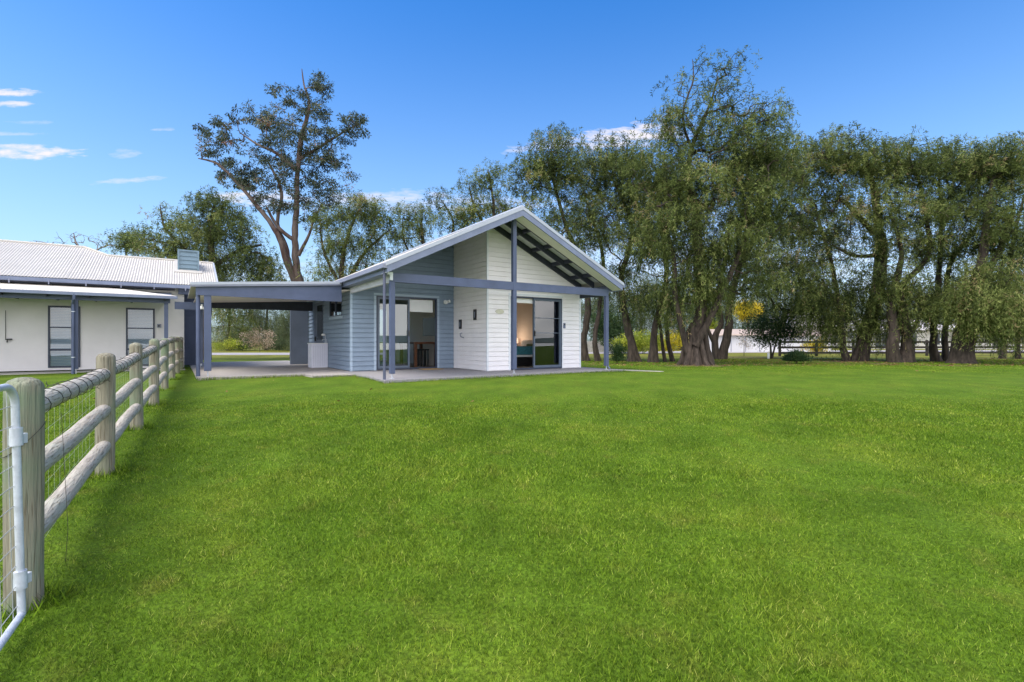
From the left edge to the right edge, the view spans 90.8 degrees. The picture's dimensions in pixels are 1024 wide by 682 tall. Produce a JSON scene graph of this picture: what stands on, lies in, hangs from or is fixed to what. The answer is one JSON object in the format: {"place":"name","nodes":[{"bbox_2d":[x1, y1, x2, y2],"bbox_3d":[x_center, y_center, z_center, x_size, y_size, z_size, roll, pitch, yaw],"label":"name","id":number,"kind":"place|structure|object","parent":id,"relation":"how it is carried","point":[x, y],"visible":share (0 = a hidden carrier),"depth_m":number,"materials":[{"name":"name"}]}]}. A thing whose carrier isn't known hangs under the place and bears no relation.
{"place":"outdoors","nodes":[
{"label":"outdoors","id":0,"kind":"place"},
{"bbox_2d":[0,369,184,374],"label":"pavement","id":1,"kind":"structure","parent":0,"point":[18,373],"depth_m":15.67,"materials":[{"name":"grey concrete"}]},
{"bbox_2d":[211,326,602,341],"bbox_3d":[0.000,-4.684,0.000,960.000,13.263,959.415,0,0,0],"label":"hills","id":2,"kind":"structure","parent":0,"point":[381,338],"depth_m":378.42,"materials":[{"name":"green plant"}]},
{"bbox_2d":[0,342,1023,681],"bbox_3d":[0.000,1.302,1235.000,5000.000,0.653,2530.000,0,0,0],"label":"ground","id":3,"kind":"structure","parent":0,"point":[586,388],"depth_m":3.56,"materials":[{"name":"green plant"}]},
{"bbox_2d":[31,232,114,249],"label":"dead tree","id":4,"kind":"object","parent":3,"relation":"on","point":[75,241],"visible":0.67,"depth_m":29.97,"materials":[{"name":"grey wood"}]},
{"bbox_2d":[0,336,183,614],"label":"post and rail fence","id":5,"kind":"object","parent":3,"relation":"on","point":[38,399],"visible":0.93,"depth_m":3.35,"materials":[{"name":"brown wood"}]},
{"bbox_2d":[0,384,31,650],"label":"metal gate","id":6,"kind":"structure","parent":5,"relation":"attached to","point":[21,578],"depth_m":2.53,"materials":[{"name":"metal"}]},
{"bbox_2d":[0,239,217,373],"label":"white house","id":7,"kind":"structure","parent":3,"relation":"on","point":[73,308],"depth_m":16.89,"materials":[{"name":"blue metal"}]},
{"bbox_2d":[48,306,79,367],"bbox_3d":[-14.625,-0.138,16.516,0.800,2.010,0.080,0,0,-34],"label":"window","id":8,"kind":"structure","parent":7,"relation":"in","point":[55,347],"depth_m":16.47,"materials":[{"name":"glass"}]},
{"bbox_2d":[126,308,154,365],"bbox_3d":[-12.955,-0.138,17.622,0.810,2.010,0.080,0,0,-34],"label":"window","id":9,"kind":"structure","parent":7,"relation":"in","point":[128,310],"depth_m":17.63,"materials":[{"name":"glass"}]},
{"bbox_2d":[97,220,157,256],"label":"tree","id":10,"kind":"object","parent":3,"relation":"on","point":[123,245],"visible":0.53,"depth_m":28.58,"materials":[{"name":"green plant"}]},
{"bbox_2d":[114,184,294,359],"bbox_3d":[-16.516,-3.513,27.034,9.509,9.352,4.976,0,0,0],"label":"peppermint tree","id":11,"kind":"object","parent":3,"relation":"on","point":[209,237],"visible":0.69,"depth_m":26.46,"materials":[{"name":"green plant"}]},
{"bbox_2d":[212,337,247,350],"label":"bush","id":12,"kind":"object","parent":3,"relation":"on","point":[220,347],"visible":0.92,"depth_m":48.75,"materials":[{"name":"green plant"}]},
{"bbox_2d":[211,308,271,350],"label":"roadside tree","id":13,"kind":"object","parent":3,"relation":"on","point":[238,331],"visible":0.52,"depth_m":53.16,"materials":[{"name":"green plant"}]},
{"bbox_2d":[225,338,257,350],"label":"bush","id":14,"kind":"object","parent":3,"relation":"on","point":[242,347],"visible":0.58,"depth_m":49.81,"materials":[{"name":"green plant"}]},
{"bbox_2d":[236,326,276,350],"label":"bush","id":15,"kind":"object","parent":3,"relation":"on","point":[256,341],"visible":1,"depth_m":47.67,"materials":[{"name":"beige plant"}]},
{"bbox_2d":[235,273,289,349],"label":"roadside tree","id":16,"kind":"object","parent":3,"relation":"on","point":[266,317],"visible":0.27,"depth_m":55.06,"materials":[{"name":"green plant"}]},
{"bbox_2d":[190,361,352,379],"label":"carport slab","id":17,"kind":"structure","parent":3,"relation":"on","point":[220,370],"depth_m":16.25,"materials":[{"name":"grey concrete"}]},
{"bbox_2d":[188,281,349,375],"bbox_3d":[-8.240,-0.433,16.770,4.210,2.780,5.590,0,0,-34],"label":"carport","id":18,"kind":"object","parent":17,"relation":"on","point":[297,296],"visible":0.97,"depth_m":14.74,"materials":[{"name":"blue paint"}]},
{"bbox_2d":[307,333,327,367],"bbox_3d":[-7.000,0.337,18.197,0.572,1.220,0.620,0,0,-34],"label":"laundry trough","id":19,"kind":"object","parent":17,"relation":"on","point":[317,355],"visible":1,"depth_m":17.97,"materials":[{"name":"metal"}]},
{"bbox_2d":[264,336,289,349],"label":"bush","id":20,"kind":"object","parent":3,"relation":"on","point":[278,344],"visible":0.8,"depth_m":49.84,"materials":[{"name":"green plant"}]},
{"bbox_2d":[193,70,371,357],"bbox_3d":[-14.030,-7.660,30.942,10.888,18.093,4.688,0,0,0],"label":"gum tree","id":21,"kind":"object","parent":3,"relation":"on","point":[241,181],"visible":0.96,"depth_m":30.74,"materials":[{"name":"green plant"}]},
{"bbox_2d":[265,272,319,349],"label":"roadside tree","id":22,"kind":"object","parent":3,"relation":"on","point":[284,319],"visible":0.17,"depth_m":52.00,"materials":[{"name":"green plant"}]},
{"bbox_2d":[295,185,419,280],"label":"peppermint tree","id":23,"kind":"object","parent":3,"relation":"on","point":[364,218],"visible":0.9,"depth_m":27.64,"materials":[{"name":"green plant"}]},
{"bbox_2d":[328,367,479,374],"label":"floor slab","id":24,"kind":"structure","parent":3,"relation":"on","point":[413,371],"depth_m":15.76,"materials":[{"name":"grey concrete"}]},
{"bbox_2d":[421,368,441,369],"bbox_3d":[-2.725,0.937,16.947,0.720,0.016,0.500,0,0,-34],"label":"door mat","id":25,"kind":"object","parent":24,"relation":"on","point":[430,368],"depth_m":17.07,"materials":[{"name":"brown fabric"}]},
{"bbox_2d":[290,205,624,379],"bbox_3d":[-2.728,-1.464,18.744,8.540,4.862,10.586,0,0,-34],"label":"gabled cabin","id":26,"kind":"object","parent":24,"relation":"on","point":[486,293],"visible":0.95,"depth_m":16.63,"materials":[{"name":"wood"}]},
{"bbox_2d":[314,301,323,342],"bbox_3d":[-7.394,-0.269,19.334,0.110,2.404,1.446,0,0,-34],"label":"side door","id":27,"kind":"structure","parent":26,"relation":"in","point":[318,307],"depth_m":19.28,"materials":[{"name":"grey glass"}]},
{"bbox_2d":[329,296,342,317],"bbox_3d":[-6.012,-1.153,17.292,0.080,0.640,1.580,0,0,-34],"label":"window","id":28,"kind":"structure","parent":26,"relation":"in","point":[335,308],"depth_m":17.25,"materials":[{"name":"glass"}]},
{"bbox_2d":[376,295,436,369],"bbox_3d":[-3.479,-0.263,16.825,2.126,2.395,0.140,0,0,-34],"label":"sliding door","id":29,"kind":"structure","parent":26,"relation":"in","point":[425,305],"depth_m":16.83,"materials":[{"name":"grey metal"}]},
{"bbox_2d":[399,342,434,366],"bbox_3d":[-3.521,0.486,18.990,0.950,0.898,1.500,0,0,-34],"label":"dining table","id":30,"kind":"object","parent":26,"relation":"on","point":[414,352],"visible":0.78,"depth_m":18.61,"materials":[{"name":"brown wood"}]},
{"bbox_2d":[417,349,425,366],"bbox_3d":[-3.391,0.616,18.477,0.360,0.638,0.320,0,0,-34],"label":"bar stool","id":31,"kind":"object","parent":26,"relation":"on","point":[421,350],"visible":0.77,"depth_m":18.44,"materials":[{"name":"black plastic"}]},
{"bbox_2d":[418,349,428,365],"bbox_3d":[-3.348,0.616,19.045,0.360,0.638,0.320,0,0,-34],"label":"bar stool","id":32,"kind":"object","parent":26,"relation":"on","point":[425,357],"visible":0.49,"depth_m":19.01,"materials":[{"name":"black plastic"}]},
{"bbox_2d":[423,317,434,335],"bbox_3d":[-3.195,-0.553,19.626,0.055,0.700,1.200,0,0,-34],"label":"television","id":33,"kind":"object","parent":26,"relation":"attached to","point":[428,326],"visible":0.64,"depth_m":19.58,"materials":[{"name":"black plastic"}]},
{"bbox_2d":[517,340,532,364],"bbox_3d":[-0.171,0.427,19.212,2.520,0.920,1.710,0,0,-34],"label":"bed","id":34,"kind":"object","parent":26,"relation":"in","point":[525,353],"visible":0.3,"depth_m":18.71,"materials":[{"name":"teal fabric"}]},
{"bbox_2d":[511,296,561,369],"bbox_3d":[0.830,-0.263,16.922,2.116,2.395,0.140,0,0,-34],"label":"sliding door","id":35,"kind":"structure","parent":26,"relation":"in","point":[547,312],"depth_m":17.18,"materials":[{"name":"glass"}]},
{"bbox_2d":[376,185,473,262],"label":"peppermint tree","id":36,"kind":"object","parent":3,"relation":"on","point":[420,232],"visible":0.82,"depth_m":29.68,"materials":[{"name":"green plant"}]},
{"bbox_2d":[343,367,622,382],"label":"patio slab","id":37,"kind":"structure","parent":3,"relation":"on","point":[425,376],"depth_m":14.28,"materials":[{"name":"grey concrete"}]},
{"bbox_2d":[437,157,538,231],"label":"peppermint tree","id":38,"kind":"object","parent":3,"relation":"on","point":[474,206],"visible":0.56,"depth_m":28.62,"materials":[{"name":"green plant"}]},
{"bbox_2d":[93,357,1023,401],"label":"fallen leaves","id":39,"kind":"object","parent":3,"relation":"on","point":[815,364],"visible":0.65,"depth_m":22.33,"materials":[{"name":"brown plant"}]},
{"bbox_2d":[497,122,624,360],"bbox_3d":[2.692,-4.936,25.411,7.087,12.244,4.793,0,0,0],"label":"peppermint tree","id":40,"kind":"object","parent":3,"relation":"on","point":[551,169],"visible":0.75,"depth_m":24.98,"materials":[{"name":"green plant"}]},
{"bbox_2d":[587,341,615,351],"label":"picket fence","id":41,"kind":"object","parent":3,"relation":"on","point":[590,348],"visible":0.1,"depth_m":45.98,"materials":[{"name":"white wood"}]},
{"bbox_2d":[581,263,633,347],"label":"distant tree","id":42,"kind":"object","parent":3,"relation":"on","point":[592,312],"visible":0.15,"depth_m":55.45,"materials":[{"name":"green plant"}]},
{"bbox_2d":[564,130,663,361],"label":"peppermint tree","id":43,"kind":"object","parent":3,"relation":"on","point":[621,274],"visible":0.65,"depth_m":24.13,"materials":[{"name":"green plant"}]},
{"bbox_2d":[589,303,638,348],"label":"tree","id":44,"kind":"object","parent":3,"relation":"on","point":[615,329],"visible":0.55,"depth_m":43.51,"materials":[{"name":"green plant"}]},
{"bbox_2d":[609,341,627,361],"bbox_3d":[4.720,0.532,22.475,1.029,1.170,0.965,0,0,39],"label":"bush","id":45,"kind":"object","parent":3,"relation":"on","point":[618,348],"visible":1,"depth_m":22.40,"materials":[{"name":"green plant"}]},
{"bbox_2d":[609,335,640,352],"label":"bush","id":46,"kind":"object","parent":3,"relation":"on","point":[616,339],"visible":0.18,"depth_m":40.72,"materials":[{"name":"green plant"}]},
{"bbox_2d":[615,267,663,349],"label":"distant tree","id":47,"kind":"object","parent":3,"relation":"on","point":[643,327],"visible":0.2,"depth_m":59.02,"materials":[{"name":"green plant"}]},
{"bbox_2d":[616,328,665,353],"bbox_3d":[10.355,0.028,40.084,3.897,2.179,3.489,0,0,30],"label":"bush","id":48,"kind":"object","parent":3,"relation":"on","point":[644,341],"visible":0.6,"depth_m":39.64,"materials":[{"name":"green plant"}]},
{"bbox_2d":[603,166,707,361],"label":"peppermint tree","id":49,"kind":"object","parent":3,"relation":"on","point":[653,356],"visible":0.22,"depth_m":23.88,"materials":[{"name":"green plant"}]},
{"bbox_2d":[658,330,682,351],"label":"bush","id":50,"kind":"object","parent":3,"relation":"on","point":[675,341],"visible":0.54,"depth_m":41.41,"materials":[{"name":"yellow plant"}]},
{"bbox_2d":[638,273,709,349],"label":"distant tree","id":51,"kind":"object","parent":3,"relation":"on","point":[670,327],"visible":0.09,"depth_m":57.36,"materials":[{"name":"green plant"}]},
{"bbox_2d":[666,365,722,366],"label":"leaf litter","id":52,"kind":"object","parent":3,"relation":"on","point":[702,365],"visible":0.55,"depth_m":20.11,"materials":[{"name":"brown plant"}]},
{"bbox_2d":[691,319,717,328],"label":"yellow tree","id":53,"kind":"object","parent":3,"relation":"on","point":[712,326],"visible":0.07,"depth_m":49.47,"materials":[{"name":"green plant"}]},
{"bbox_2d":[609,45,817,365],"bbox_3d":[8.333,-5.566,21.681,8.452,13.775,6.045,0,0,0],"label":"peppermint tree","id":54,"kind":"object","parent":3,"relation":"on","point":[700,295],"visible":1,"depth_m":21.06,"materials":[{"name":"green plant"}]},
{"bbox_2d":[710,285,743,328],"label":"distant tree","id":55,"kind":"object","parent":3,"relation":"on","point":[734,327],"visible":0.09,"depth_m":65.12,"materials":[{"name":"green plant"}]},
{"bbox_2d":[738,337,753,348],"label":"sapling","id":56,"kind":"object","parent":3,"relation":"on","point":[745,343],"visible":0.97,"depth_m":33.88,"materials":[{"name":"white plant"}]},
{"bbox_2d":[733,299,763,327],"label":"yellow tree","id":57,"kind":"object","parent":3,"relation":"on","point":[738,312],"visible":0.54,"depth_m":51.52,"materials":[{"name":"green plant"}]},
{"bbox_2d":[723,287,794,328],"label":"distant tree","id":58,"kind":"object","parent":3,"relation":"on","point":[743,324],"visible":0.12,"depth_m":61.52,"materials":[{"name":"green plant"}]},
{"bbox_2d":[707,127,831,359],"bbox_3d":[14.106,-5.293,28.169,8.347,13.037,5.383,0,0,0],"label":"peppermint tree","id":59,"kind":"object","parent":3,"relation":"on","point":[720,352],"visible":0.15,"depth_m":27.80,"materials":[{"name":"green plant"}]},
{"bbox_2d":[708,329,830,351],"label":"long shed","id":60,"kind":"structure","parent":3,"relation":"on","point":[734,346],"depth_m":47.00,"materials":[{"name":"metal"}]},
{"bbox_2d":[735,303,814,357],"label":"tree","id":61,"kind":"object","parent":3,"relation":"on","point":[766,337],"visible":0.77,"depth_m":29.27,"materials":[{"name":"green plant"}]},
{"bbox_2d":[780,348,813,363],"bbox_3d":[12.592,0.706,22.366,1.298,0.822,1.200,0,0,0],"label":"bush","id":62,"kind":"object","parent":3,"relation":"on","point":[796,355],"visible":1,"depth_m":22.19,"materials":[{"name":"green plant"}]},
{"bbox_2d":[800,337,830,351],"bbox_3d":[22.200,0.366,37.112,2.055,1.502,2.321,0,0,29],"label":"bush","id":63,"kind":"object","parent":3,"relation":"on","point":[812,349],"visible":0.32,"depth_m":36.67,"materials":[{"name":"yellow plant"}]},
{"bbox_2d":[762,120,916,360],"bbox_3d":[16.300,-4.970,25.529,6.683,12.290,6.051,0,0,38],"label":"peppermint tree","id":64,"kind":"object","parent":3,"relation":"on","point":[829,157],"visible":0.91,"depth_m":25.02,"materials":[{"name":"green plant"}]},
{"bbox_2d":[832,319,952,348],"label":"distant house","id":65,"kind":"structure","parent":3,"relation":"on","point":[921,339],"depth_m":64.00,"materials":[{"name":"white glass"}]},
{"bbox_2d":[875,332,886,345],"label":"window","id":66,"kind":"structure","parent":65,"relation":"in","point":[882,344],"depth_m":63.95,"materials":[{"name":"black glass"}]},
{"bbox_2d":[937,332,941,344],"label":"window","id":67,"kind":"structure","parent":65,"relation":"in","point":[939,339],"depth_m":63.95,"materials":[{"name":"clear glass"}]},
{"bbox_2d":[778,340,1023,355],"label":"rail fence","id":68,"kind":"object","parent":3,"relation":"on","point":[926,351],"visible":0.32,"depth_m":34.14,"materials":[{"name":"wood"}]},
{"bbox_2d":[841,124,981,362],"bbox_3d":[18.602,-4.390,23.972,5.566,11.216,5.278,0,0,0],"label":"peppermint tree","id":69,"kind":"object","parent":3,"relation":"on","point":[899,288],"visible":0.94,"depth_m":23.53,"materials":[{"name":"green plant"}]},
{"bbox_2d":[898,133,1016,361],"bbox_3d":[21.901,-4.432,25.143,5.486,11.202,4.929,0,0,0],"label":"peppermint tree","id":70,"kind":"object","parent":3,"relation":"on","point":[934,355],"visible":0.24,"depth_m":24.69,"materials":[{"name":"green plant"}]},
{"bbox_2d":[912,131,1023,363],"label":"peppermint tree","id":71,"kind":"object","parent":3,"relation":"on","point":[985,304],"visible":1,"depth_m":21.87,"materials":[{"name":"green plant"}]},
{"bbox_2d":[949,322,1022,348],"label":"distant house","id":72,"kind":"structure","parent":3,"relation":"on","point":[988,344],"depth_m":62.00,"materials":[{"name":"white glass"}]},
{"bbox_2d":[978,140,1023,358],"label":"peppermint tree","id":73,"kind":"object","parent":3,"relation":"on","point":[1002,353],"visible":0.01,"depth_m":28.91,"materials":[{"name":"green plant"}]},
{"bbox_2d":[0,0,1023,338],"label":"sky","id":74,"kind":"structure","parent":0,"point":[101,101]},
{"bbox_2d":[212,350,1023,354],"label":"road","id":75,"kind":"structure","parent":0,"point":[588,352],"depth_m":40.63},
{"bbox_2d":[620,369,663,371],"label":"path","id":76,"kind":"structure","parent":0,"point":[641,370],"depth_m":16.74,"materials":[{"name":"grey concrete"}]}
]}

